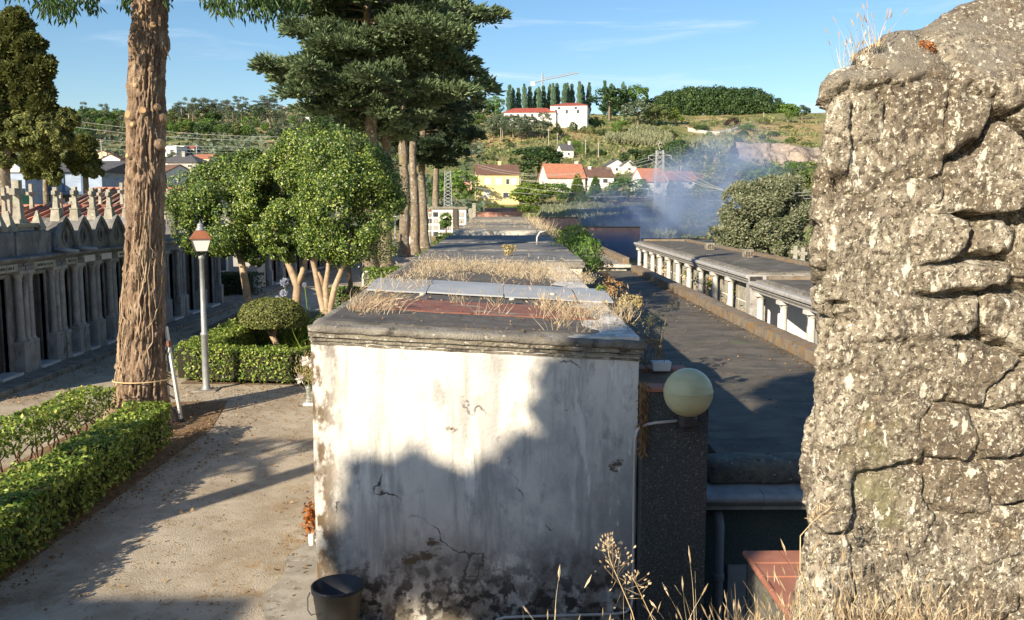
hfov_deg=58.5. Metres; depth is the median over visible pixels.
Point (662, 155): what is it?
pylon
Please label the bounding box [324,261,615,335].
roof debris
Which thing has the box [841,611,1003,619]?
terrain
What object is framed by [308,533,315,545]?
flower vase
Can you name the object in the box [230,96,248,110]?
eucalyptus tree
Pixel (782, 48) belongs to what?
sky
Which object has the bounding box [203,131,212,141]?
pine tree
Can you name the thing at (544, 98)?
poplar tree
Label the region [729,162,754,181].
broadleaf tree
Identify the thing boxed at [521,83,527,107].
poplar tree
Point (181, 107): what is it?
eucalyptus tree
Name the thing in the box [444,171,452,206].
pylon
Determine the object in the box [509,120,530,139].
broadleaf tree
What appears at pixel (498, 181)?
window
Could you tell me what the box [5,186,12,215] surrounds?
grave cross
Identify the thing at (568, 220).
brick wall
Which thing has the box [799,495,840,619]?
bent straw
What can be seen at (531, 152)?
broadleaf tree
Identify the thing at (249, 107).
broadleaf tree
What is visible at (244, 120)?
broadleaf tree
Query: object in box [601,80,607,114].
poplar tree
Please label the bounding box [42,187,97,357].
mausoleum
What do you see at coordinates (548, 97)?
poplar tree
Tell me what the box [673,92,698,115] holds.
bush
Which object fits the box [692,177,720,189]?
broadleaf tree
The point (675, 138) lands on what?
dry grass
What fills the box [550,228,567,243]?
green bush
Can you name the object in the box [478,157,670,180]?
power line
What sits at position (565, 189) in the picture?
broadleaf tree
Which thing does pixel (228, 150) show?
broadleaf tree
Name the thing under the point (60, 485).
hedge
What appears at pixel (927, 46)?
rusty plant
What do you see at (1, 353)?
door
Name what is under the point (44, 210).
tomb vault
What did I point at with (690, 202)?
bush
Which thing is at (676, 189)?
bush
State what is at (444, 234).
hedge
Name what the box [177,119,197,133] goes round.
broadleaf tree
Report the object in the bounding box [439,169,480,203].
broadleaf tree
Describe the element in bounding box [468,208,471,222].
stone post
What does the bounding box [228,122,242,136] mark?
pine tree
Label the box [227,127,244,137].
broadleaf tree
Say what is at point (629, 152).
broadleaf tree
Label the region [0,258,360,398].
sidewalk
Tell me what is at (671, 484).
stone pier
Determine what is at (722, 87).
broadleaf tree
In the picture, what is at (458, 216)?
niche wall
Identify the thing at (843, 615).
dry grass
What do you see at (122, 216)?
mausoleum
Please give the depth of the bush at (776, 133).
337.64 m
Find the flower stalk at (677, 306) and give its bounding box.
[658,300,680,358]
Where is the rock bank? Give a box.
[725,142,819,163]
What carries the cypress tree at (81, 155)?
on the ground at (681, 128)
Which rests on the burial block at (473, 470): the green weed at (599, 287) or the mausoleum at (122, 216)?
the green weed at (599, 287)
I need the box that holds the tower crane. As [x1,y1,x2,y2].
[531,72,577,85]
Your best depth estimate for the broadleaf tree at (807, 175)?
194.84 m
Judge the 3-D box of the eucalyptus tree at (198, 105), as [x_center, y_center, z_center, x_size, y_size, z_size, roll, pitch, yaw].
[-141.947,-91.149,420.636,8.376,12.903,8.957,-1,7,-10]
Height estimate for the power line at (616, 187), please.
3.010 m
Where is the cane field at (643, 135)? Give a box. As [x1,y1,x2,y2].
[602,122,734,153]
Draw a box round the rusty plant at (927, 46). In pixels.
[919,40,935,52]
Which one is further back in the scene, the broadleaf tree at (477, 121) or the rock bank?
the broadleaf tree at (477, 121)
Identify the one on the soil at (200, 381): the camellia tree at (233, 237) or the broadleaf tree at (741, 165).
the camellia tree at (233, 237)
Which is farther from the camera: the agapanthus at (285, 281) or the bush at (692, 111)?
the bush at (692, 111)
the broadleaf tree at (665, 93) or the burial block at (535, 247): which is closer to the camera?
the burial block at (535, 247)
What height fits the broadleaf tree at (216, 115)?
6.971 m
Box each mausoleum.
[0,214,31,381]
[3,180,79,370]
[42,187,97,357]
[67,187,102,351]
[85,188,117,345]
[103,189,124,330]
[119,194,125,228]
[164,209,185,321]
[165,224,200,315]
[165,241,168,322]
[178,219,223,308]
[265,253,283,285]
[282,223,295,279]
[290,218,306,275]
[306,258,315,272]
[316,259,325,268]
[335,206,348,235]
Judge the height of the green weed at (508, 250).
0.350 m
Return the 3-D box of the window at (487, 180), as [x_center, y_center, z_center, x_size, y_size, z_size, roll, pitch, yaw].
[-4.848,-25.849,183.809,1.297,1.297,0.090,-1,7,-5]
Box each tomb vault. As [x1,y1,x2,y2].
[0,204,165,231]
[66,187,228,223]
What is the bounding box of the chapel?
[208,210,265,288]
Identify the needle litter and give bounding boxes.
[3,384,313,619]
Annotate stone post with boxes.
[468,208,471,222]
[472,203,475,217]
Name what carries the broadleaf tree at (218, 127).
on the ground at (681, 128)
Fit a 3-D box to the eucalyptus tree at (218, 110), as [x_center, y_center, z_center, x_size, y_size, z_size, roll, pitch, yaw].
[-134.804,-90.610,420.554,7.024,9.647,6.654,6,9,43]
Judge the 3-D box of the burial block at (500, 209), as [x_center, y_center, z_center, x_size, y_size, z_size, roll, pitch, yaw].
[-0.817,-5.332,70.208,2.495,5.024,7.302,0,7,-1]
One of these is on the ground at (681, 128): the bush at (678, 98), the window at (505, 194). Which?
the bush at (678, 98)
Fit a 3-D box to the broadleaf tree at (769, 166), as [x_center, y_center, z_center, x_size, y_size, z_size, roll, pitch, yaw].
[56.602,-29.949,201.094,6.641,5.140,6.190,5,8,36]
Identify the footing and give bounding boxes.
[192,388,220,391]
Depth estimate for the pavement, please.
9.45 m
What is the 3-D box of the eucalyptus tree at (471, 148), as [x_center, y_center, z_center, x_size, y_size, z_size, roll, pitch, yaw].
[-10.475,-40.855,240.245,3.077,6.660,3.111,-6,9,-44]
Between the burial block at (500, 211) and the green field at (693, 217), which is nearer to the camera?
the burial block at (500, 211)
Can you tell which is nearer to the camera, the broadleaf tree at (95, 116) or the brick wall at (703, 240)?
the brick wall at (703, 240)
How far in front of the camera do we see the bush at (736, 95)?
440.78 m
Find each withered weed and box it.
[631,310,665,364]
[639,334,664,373]
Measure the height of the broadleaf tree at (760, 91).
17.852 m
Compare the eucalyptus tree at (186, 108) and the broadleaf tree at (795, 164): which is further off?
the eucalyptus tree at (186, 108)
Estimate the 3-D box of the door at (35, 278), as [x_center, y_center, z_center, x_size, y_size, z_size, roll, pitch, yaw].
[-11.602,0.202,22.045,0.075,2.155,0.790,0,7,-1]
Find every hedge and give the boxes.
[0,384,117,479]
[0,400,173,576]
[173,317,311,384]
[216,271,265,296]
[328,285,367,308]
[362,266,401,285]
[368,273,389,281]
[435,236,447,243]
[436,233,452,239]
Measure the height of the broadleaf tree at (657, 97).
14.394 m
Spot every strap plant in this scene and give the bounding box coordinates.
[260,313,319,345]
[262,309,333,350]
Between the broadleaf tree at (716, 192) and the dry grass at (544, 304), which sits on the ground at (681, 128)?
the broadleaf tree at (716, 192)
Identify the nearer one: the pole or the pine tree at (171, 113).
the pole
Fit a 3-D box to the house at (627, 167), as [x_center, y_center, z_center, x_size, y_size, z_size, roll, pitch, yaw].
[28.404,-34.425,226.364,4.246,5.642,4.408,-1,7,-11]
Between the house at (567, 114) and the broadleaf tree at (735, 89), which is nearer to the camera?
the house at (567, 114)
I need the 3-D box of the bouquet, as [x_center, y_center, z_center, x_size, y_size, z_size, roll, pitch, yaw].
[-2.162,2.241,9.793,0.178,0.450,0.552,0,7,-1]
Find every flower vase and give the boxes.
[287,343,311,402]
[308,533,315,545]
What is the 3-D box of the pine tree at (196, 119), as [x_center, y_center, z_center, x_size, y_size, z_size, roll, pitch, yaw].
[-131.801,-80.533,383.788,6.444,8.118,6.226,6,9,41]
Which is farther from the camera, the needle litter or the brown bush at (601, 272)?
the brown bush at (601, 272)
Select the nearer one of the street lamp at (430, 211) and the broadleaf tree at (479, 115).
the street lamp at (430, 211)
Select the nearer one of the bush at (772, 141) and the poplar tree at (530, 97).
the bush at (772, 141)
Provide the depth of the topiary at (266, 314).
24.14 m
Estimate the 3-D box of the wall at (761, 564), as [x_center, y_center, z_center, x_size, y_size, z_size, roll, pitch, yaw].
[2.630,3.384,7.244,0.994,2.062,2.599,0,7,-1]
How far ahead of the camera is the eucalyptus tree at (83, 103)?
421.97 m
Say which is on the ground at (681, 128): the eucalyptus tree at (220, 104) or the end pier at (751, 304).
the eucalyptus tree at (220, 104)
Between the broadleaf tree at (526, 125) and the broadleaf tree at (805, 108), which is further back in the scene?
the broadleaf tree at (805, 108)
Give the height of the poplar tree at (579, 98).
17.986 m
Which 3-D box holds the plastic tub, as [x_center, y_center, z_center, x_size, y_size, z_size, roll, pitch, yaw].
[1.504,0.564,9.244,0.197,0.096,0.138,0,7,-1]
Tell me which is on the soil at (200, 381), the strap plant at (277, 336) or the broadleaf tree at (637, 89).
the strap plant at (277, 336)
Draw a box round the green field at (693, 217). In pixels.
[528,200,813,246]
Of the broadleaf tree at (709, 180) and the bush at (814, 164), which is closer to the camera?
the broadleaf tree at (709, 180)
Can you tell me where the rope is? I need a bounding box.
[112,375,170,383]
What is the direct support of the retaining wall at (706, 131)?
on the ground at (681, 128)
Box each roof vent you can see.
[704,243,714,249]
[742,249,753,256]
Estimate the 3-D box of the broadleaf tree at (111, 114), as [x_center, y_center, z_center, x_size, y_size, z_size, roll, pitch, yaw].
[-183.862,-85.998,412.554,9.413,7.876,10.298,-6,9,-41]
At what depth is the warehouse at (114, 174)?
80.93 m
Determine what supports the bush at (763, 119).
on the ground at (681, 128)
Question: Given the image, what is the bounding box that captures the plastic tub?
[650,360,671,370]
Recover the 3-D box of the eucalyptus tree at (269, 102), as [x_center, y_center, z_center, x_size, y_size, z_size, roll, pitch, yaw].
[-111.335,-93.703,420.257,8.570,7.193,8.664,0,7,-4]
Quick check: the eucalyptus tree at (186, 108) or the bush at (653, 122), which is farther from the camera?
the eucalyptus tree at (186, 108)
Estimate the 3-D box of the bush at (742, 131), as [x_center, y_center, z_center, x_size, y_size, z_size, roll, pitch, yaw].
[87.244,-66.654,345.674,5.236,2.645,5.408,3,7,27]
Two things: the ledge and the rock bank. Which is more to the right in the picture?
the rock bank
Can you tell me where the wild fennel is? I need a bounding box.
[549,222,607,284]
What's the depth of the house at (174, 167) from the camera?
202.23 m
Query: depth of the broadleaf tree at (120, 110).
418.04 m
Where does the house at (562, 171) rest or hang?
on the ground at (681, 128)
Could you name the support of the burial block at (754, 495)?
on the courtyard
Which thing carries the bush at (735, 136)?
on the ground at (681, 128)
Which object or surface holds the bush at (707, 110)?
on the ground at (681, 128)
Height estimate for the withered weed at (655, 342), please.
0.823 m
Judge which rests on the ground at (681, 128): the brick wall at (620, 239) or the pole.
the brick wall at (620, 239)
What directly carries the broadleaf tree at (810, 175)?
on the ground at (681, 128)
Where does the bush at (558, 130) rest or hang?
on the ground at (681, 128)
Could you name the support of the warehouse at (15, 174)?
on the ground at (681, 128)
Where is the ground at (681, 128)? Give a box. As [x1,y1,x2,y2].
[12,109,825,296]
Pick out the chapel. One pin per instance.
(230, 263)
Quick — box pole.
[164,326,183,421]
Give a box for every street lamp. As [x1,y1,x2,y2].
[189,221,211,389]
[393,216,396,255]
[428,208,431,243]
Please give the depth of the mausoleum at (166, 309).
29.81 m
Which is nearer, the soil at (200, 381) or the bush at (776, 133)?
the soil at (200, 381)
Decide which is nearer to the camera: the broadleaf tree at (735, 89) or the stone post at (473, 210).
the stone post at (473, 210)
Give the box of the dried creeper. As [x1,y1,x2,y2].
[634,382,651,458]
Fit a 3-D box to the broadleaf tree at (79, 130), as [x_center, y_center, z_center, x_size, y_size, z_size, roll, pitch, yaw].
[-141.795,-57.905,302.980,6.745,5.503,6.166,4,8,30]
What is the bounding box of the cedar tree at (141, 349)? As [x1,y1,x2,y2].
[4,0,310,422]
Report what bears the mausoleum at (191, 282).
on the path
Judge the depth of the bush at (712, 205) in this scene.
143.07 m
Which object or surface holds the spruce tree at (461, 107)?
on the ground at (681, 128)
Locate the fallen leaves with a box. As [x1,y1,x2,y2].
[0,307,316,619]
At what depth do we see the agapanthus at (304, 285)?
25.85 m
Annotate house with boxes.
[96,150,119,157]
[100,154,125,160]
[165,146,187,156]
[165,151,211,169]
[165,164,190,186]
[187,146,202,155]
[194,154,220,161]
[459,176,472,189]
[474,161,519,203]
[503,108,556,126]
[538,161,585,191]
[550,103,590,128]
[556,141,574,157]
[583,166,614,190]
[601,159,622,173]
[620,159,636,173]
[631,168,667,197]
[665,171,696,188]
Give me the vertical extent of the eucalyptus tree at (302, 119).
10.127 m
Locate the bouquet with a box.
[298,495,315,541]
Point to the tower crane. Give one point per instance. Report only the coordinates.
(533, 83)
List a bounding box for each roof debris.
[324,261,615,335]
[599,270,814,447]
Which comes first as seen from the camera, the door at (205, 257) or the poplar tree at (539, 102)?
the door at (205, 257)
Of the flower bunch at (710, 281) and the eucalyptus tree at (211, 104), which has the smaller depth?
the flower bunch at (710, 281)
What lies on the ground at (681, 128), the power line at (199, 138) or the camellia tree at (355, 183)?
the camellia tree at (355, 183)
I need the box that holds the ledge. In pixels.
[303,401,312,405]
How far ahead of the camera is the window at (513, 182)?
184.20 m
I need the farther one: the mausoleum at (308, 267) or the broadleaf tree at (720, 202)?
the broadleaf tree at (720, 202)
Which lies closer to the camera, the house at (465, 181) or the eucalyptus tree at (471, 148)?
the house at (465, 181)
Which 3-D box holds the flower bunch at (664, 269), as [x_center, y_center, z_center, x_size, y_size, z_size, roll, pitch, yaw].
[7.188,-1.976,41.888,0.772,0.825,0.616,4,8,29]
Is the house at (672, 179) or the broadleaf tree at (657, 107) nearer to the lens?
the house at (672, 179)
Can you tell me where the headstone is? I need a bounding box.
[362,271,370,285]
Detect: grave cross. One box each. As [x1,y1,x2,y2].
[0,188,9,217]
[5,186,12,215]
[26,184,36,208]
[59,192,64,211]
[96,188,103,203]
[117,183,123,203]
[790,246,799,258]
[798,247,807,260]
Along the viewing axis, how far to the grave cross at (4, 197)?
29.57 m
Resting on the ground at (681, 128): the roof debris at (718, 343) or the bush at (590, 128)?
the bush at (590, 128)
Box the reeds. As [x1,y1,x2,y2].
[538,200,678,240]
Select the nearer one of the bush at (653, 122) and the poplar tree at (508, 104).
the bush at (653, 122)
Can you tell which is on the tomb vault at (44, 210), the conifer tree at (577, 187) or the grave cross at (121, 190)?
the grave cross at (121, 190)
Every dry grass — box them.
[337,275,427,313]
[359,269,655,331]
[396,252,601,283]
[453,220,534,227]
[482,113,817,197]
[523,212,561,239]
[547,561,1009,619]
[824,3,907,68]
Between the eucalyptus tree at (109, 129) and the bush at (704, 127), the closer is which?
the eucalyptus tree at (109, 129)
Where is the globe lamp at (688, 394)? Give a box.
[663,368,713,431]
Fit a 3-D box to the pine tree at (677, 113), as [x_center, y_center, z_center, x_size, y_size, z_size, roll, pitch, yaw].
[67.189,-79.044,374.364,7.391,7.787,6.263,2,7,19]
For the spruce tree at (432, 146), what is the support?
on the ground at (681, 128)
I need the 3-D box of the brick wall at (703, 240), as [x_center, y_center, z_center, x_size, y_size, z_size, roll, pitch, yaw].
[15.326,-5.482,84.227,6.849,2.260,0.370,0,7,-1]
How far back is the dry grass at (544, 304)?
10.22 m
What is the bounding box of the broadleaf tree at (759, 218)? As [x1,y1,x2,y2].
[706,172,814,261]
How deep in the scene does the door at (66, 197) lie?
80.91 m
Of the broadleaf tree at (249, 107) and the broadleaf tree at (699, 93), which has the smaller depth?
the broadleaf tree at (249, 107)
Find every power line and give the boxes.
[77,127,277,140]
[85,122,261,136]
[470,174,722,190]
[470,181,729,200]
[474,187,706,196]
[475,195,681,208]
[478,157,659,174]
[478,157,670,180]
[480,158,645,175]
[650,158,804,193]
[676,162,810,198]
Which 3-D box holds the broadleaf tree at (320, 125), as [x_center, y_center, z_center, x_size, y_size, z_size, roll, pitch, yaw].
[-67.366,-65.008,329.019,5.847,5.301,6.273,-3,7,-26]
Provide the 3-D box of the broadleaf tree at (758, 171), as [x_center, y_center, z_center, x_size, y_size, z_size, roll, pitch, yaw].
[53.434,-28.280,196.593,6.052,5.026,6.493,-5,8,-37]
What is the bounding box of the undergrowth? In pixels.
[16,107,484,227]
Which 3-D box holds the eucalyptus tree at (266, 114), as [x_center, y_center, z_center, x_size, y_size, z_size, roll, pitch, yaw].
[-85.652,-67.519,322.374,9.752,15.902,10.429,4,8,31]
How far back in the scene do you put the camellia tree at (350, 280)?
32.97 m
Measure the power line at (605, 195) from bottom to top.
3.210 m
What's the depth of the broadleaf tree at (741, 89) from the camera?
448.99 m
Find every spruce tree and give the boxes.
[246,0,513,277]
[319,0,461,269]
[377,35,488,247]
[396,38,457,256]
[406,46,478,253]
[417,43,477,206]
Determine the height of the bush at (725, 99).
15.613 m
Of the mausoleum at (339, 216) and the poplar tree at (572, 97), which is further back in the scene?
the poplar tree at (572, 97)
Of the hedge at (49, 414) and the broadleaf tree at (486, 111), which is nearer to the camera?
the hedge at (49, 414)
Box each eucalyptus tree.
[79,102,88,109]
[97,104,110,116]
[101,120,115,136]
[117,117,125,129]
[172,101,187,116]
[182,97,198,118]
[187,105,198,120]
[188,99,204,111]
[193,97,209,117]
[201,99,218,111]
[212,103,223,113]
[218,100,229,114]
[221,99,234,115]
[226,104,239,121]
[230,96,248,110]
[235,102,246,123]
[238,103,250,112]
[250,95,285,127]
[251,100,268,105]
[262,99,278,106]
[270,122,282,138]
[272,111,288,128]
[294,110,307,127]
[467,143,477,156]
[537,111,552,138]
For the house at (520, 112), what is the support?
on the ground at (681, 128)
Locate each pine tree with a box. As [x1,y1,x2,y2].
[105,123,116,133]
[167,109,177,122]
[175,116,185,129]
[181,118,195,131]
[191,108,202,121]
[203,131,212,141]
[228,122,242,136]
[667,107,684,123]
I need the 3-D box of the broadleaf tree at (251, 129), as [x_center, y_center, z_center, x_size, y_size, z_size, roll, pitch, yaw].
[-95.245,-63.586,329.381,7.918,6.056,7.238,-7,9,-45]
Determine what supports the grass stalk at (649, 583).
on the terrace
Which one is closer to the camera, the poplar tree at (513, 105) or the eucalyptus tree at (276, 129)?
the eucalyptus tree at (276, 129)
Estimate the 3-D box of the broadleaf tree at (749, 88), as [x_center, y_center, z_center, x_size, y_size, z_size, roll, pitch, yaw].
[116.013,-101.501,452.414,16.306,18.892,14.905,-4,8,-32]
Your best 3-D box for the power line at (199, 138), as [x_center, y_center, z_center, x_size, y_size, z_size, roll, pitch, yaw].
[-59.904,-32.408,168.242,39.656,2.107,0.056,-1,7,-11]
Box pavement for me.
[259,525,317,619]
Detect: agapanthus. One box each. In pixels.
[280,277,288,289]
[280,289,288,335]
[302,282,308,323]
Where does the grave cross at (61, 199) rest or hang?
on the tomb vault at (44, 210)
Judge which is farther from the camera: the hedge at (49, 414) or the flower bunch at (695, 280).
the flower bunch at (695, 280)
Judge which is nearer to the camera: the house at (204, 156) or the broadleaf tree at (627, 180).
the broadleaf tree at (627, 180)
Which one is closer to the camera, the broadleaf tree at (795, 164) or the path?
the path
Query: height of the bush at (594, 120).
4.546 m
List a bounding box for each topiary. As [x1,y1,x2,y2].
[235,296,307,348]
[439,212,451,232]
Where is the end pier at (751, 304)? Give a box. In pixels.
[746,277,765,320]
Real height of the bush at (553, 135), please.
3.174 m
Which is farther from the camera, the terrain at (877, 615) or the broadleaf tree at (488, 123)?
the broadleaf tree at (488, 123)
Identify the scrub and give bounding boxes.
[481,112,818,196]
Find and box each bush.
[484,153,496,159]
[487,204,506,207]
[507,203,539,211]
[520,139,529,144]
[545,133,559,139]
[550,127,564,134]
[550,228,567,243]
[566,121,577,132]
[575,147,589,153]
[579,125,595,133]
[580,255,616,289]
[589,117,601,124]
[592,149,605,154]
[596,129,607,134]
[610,121,622,130]
[648,120,657,125]
[653,98,672,114]
[658,90,681,115]
[658,182,693,198]
[660,126,673,131]
[664,93,689,114]
[668,194,698,208]
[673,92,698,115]
[678,88,704,114]
[689,184,722,200]
[690,90,715,115]
[692,199,720,211]
[695,89,719,115]
[695,125,711,130]
[703,88,728,115]
[714,91,738,115]
[718,91,744,114]
[718,153,736,164]
[722,117,740,126]
[723,90,750,115]
[729,134,743,141]
[730,89,759,114]
[737,130,748,134]
[738,123,755,129]
[744,92,769,114]
[750,97,774,113]
[753,117,770,123]
[758,101,787,113]
[763,139,776,142]
[767,131,780,136]
[785,136,796,142]
[802,183,812,197]
[805,160,817,172]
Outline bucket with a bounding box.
[307,574,363,619]
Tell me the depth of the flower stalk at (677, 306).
9.99 m
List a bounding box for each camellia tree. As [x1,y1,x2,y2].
[164,145,292,305]
[231,121,338,329]
[285,124,414,316]
[346,255,355,298]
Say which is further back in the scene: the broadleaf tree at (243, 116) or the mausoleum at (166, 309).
the broadleaf tree at (243, 116)
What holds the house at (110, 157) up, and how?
on the ground at (681, 128)
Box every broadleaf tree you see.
[75,127,93,135]
[77,109,90,117]
[82,113,104,128]
[83,107,97,117]
[96,111,115,119]
[96,116,115,131]
[112,109,123,121]
[166,122,178,135]
[172,105,185,116]
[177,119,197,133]
[193,122,213,133]
[197,117,219,127]
[202,111,221,123]
[213,124,228,133]
[217,147,235,156]
[221,122,233,132]
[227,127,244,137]
[230,111,245,120]
[240,125,259,135]
[241,116,258,125]
[248,103,267,114]
[251,109,266,118]
[260,122,272,130]
[265,127,282,139]
[287,115,303,125]
[308,115,320,125]
[311,116,322,124]
[316,122,331,130]
[320,115,332,124]
[426,173,453,202]
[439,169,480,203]
[468,117,479,125]
[472,112,486,121]
[478,101,494,120]
[483,117,499,138]
[484,95,505,115]
[489,113,510,135]
[499,114,522,138]
[507,145,563,181]
[508,182,565,205]
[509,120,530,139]
[514,115,539,137]
[528,120,549,138]
[551,182,571,201]
[588,87,632,120]
[592,190,628,203]
[607,176,653,201]
[617,148,654,167]
[620,99,654,125]
[627,88,638,105]
[628,84,648,109]
[641,104,673,125]
[650,95,662,102]
[651,146,673,166]
[653,90,673,103]
[660,89,683,96]
[664,138,693,170]
[677,85,696,102]
[680,86,703,103]
[691,145,716,172]
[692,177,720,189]
[695,85,712,95]
[699,185,732,199]
[703,162,736,176]
[706,172,814,261]
[707,84,727,106]
[717,196,738,206]
[724,87,739,95]
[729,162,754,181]
[733,87,750,96]
[737,164,765,179]
[740,86,756,105]
[746,167,773,179]
[751,87,765,98]
[752,92,778,105]
[755,162,781,173]
[764,165,790,174]
[768,97,781,104]
[773,168,796,175]
[775,103,800,122]
[784,161,805,171]
[792,165,812,172]
[796,169,814,186]
[797,104,810,119]
[798,168,815,184]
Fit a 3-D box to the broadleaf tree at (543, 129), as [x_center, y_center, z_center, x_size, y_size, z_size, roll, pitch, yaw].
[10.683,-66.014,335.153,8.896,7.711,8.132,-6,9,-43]
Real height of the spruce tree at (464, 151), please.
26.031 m
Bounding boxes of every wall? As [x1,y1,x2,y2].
[427,207,468,235]
[534,215,580,236]
[582,226,640,257]
[641,238,715,242]
[687,124,753,134]
[742,550,799,619]
[791,0,1023,619]
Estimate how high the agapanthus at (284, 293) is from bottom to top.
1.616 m
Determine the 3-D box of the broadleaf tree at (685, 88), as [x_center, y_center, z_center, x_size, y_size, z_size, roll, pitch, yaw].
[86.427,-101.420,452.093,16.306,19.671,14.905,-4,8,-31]
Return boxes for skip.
[12,195,28,203]
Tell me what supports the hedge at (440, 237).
on the ground at (681, 128)
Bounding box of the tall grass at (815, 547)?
[523,530,930,619]
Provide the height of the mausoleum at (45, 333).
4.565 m
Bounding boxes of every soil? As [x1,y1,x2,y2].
[0,401,226,582]
[180,311,320,384]
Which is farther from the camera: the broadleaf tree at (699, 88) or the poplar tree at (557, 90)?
the broadleaf tree at (699, 88)
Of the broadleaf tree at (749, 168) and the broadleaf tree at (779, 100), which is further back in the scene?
the broadleaf tree at (779, 100)
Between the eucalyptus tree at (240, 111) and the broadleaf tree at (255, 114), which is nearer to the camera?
the eucalyptus tree at (240, 111)
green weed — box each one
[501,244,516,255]
[595,284,606,290]
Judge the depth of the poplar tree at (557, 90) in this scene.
432.53 m
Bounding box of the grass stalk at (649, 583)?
[623,570,652,619]
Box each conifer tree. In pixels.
[567,173,587,202]
[587,176,602,199]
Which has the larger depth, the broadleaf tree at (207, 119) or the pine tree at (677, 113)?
the pine tree at (677, 113)
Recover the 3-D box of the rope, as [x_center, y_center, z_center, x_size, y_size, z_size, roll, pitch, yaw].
[-6.848,1.278,16.920,1.022,0.061,1.023,0,7,-1]
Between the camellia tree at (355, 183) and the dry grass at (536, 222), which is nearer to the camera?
the camellia tree at (355, 183)
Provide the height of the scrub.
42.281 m
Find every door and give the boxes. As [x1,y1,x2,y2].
[0,321,3,373]
[32,274,41,359]
[61,191,69,201]
[185,253,189,307]
[203,252,208,302]
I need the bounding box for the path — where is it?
[0,254,415,619]
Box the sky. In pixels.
[0,0,973,114]
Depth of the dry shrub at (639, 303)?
11.64 m
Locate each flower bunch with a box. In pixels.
[662,261,666,275]
[692,273,698,287]
[701,273,712,291]
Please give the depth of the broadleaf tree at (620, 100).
380.09 m
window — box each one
[220,257,227,271]
[484,191,489,196]
[485,178,490,184]
[496,178,501,184]
[503,192,508,197]
[511,178,516,184]
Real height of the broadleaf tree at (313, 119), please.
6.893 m
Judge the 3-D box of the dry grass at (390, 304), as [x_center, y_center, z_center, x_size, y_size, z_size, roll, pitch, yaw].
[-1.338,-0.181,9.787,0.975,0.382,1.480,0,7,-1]
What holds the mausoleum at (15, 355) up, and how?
on the path
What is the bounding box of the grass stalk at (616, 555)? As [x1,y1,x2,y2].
[594,531,649,619]
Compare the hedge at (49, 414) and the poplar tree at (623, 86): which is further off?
the poplar tree at (623, 86)
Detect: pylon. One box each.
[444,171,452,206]
[648,150,670,218]
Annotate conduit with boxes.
[495,419,677,619]
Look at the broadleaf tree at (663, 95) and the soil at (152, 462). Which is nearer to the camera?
the soil at (152, 462)
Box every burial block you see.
[307,261,646,619]
[407,230,584,278]
[453,222,545,234]
[469,212,527,221]
[481,211,521,212]
[484,208,517,211]
[562,233,630,270]
[582,265,816,619]
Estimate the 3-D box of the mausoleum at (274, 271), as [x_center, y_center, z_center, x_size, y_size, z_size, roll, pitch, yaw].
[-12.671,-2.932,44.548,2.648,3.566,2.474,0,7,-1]
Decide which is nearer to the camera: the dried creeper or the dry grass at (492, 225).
the dried creeper
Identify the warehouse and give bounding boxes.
[10,164,49,203]
[48,161,125,203]
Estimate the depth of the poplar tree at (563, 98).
425.99 m
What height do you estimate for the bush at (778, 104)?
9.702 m
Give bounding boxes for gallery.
[634,239,810,339]
[748,275,817,344]
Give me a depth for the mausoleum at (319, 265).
56.01 m
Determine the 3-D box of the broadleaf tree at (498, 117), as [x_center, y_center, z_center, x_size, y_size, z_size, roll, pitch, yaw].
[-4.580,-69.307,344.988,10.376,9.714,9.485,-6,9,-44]
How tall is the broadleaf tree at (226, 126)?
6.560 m
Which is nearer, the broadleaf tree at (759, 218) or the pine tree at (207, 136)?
the broadleaf tree at (759, 218)
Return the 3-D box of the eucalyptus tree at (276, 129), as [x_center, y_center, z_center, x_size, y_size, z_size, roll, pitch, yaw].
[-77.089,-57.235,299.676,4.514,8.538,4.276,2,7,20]
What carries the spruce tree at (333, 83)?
on the ground at (681, 128)
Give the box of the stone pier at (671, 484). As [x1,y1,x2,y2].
[634,365,708,619]
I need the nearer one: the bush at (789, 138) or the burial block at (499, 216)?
the burial block at (499, 216)
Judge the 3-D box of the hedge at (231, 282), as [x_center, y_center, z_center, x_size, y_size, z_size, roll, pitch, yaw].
[-12.235,-1.179,39.601,2.904,1.168,1.219,0,7,-1]
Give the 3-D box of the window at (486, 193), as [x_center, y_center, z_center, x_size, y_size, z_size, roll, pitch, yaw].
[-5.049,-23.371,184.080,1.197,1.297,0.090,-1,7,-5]
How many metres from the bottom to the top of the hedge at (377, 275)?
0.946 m
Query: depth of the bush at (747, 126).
356.99 m
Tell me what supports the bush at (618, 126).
on the ground at (681, 128)
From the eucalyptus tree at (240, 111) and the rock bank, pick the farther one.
the eucalyptus tree at (240, 111)
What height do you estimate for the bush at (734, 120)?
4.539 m
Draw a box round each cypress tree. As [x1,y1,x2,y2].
[0,4,81,203]
[15,148,64,203]
[60,133,105,194]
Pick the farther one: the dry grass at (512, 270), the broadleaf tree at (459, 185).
the broadleaf tree at (459, 185)
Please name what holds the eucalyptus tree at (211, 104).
on the ground at (681, 128)
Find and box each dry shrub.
[602,276,629,313]
[615,293,643,325]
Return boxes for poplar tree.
[505,84,512,110]
[511,87,516,108]
[515,88,521,107]
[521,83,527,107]
[527,86,533,107]
[533,88,537,107]
[536,86,542,107]
[541,85,546,107]
[546,84,550,108]
[550,83,556,104]
[555,83,560,103]
[560,83,566,102]
[566,82,570,102]
[570,84,575,102]
[576,81,582,103]
[579,84,585,103]
[586,82,591,111]
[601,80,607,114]
[607,83,613,114]
[619,81,625,115]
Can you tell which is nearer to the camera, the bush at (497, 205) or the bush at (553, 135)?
the bush at (497, 205)
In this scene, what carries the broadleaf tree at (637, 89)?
on the ground at (681, 128)
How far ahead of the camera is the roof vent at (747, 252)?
34.71 m
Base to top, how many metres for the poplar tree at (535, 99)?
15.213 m

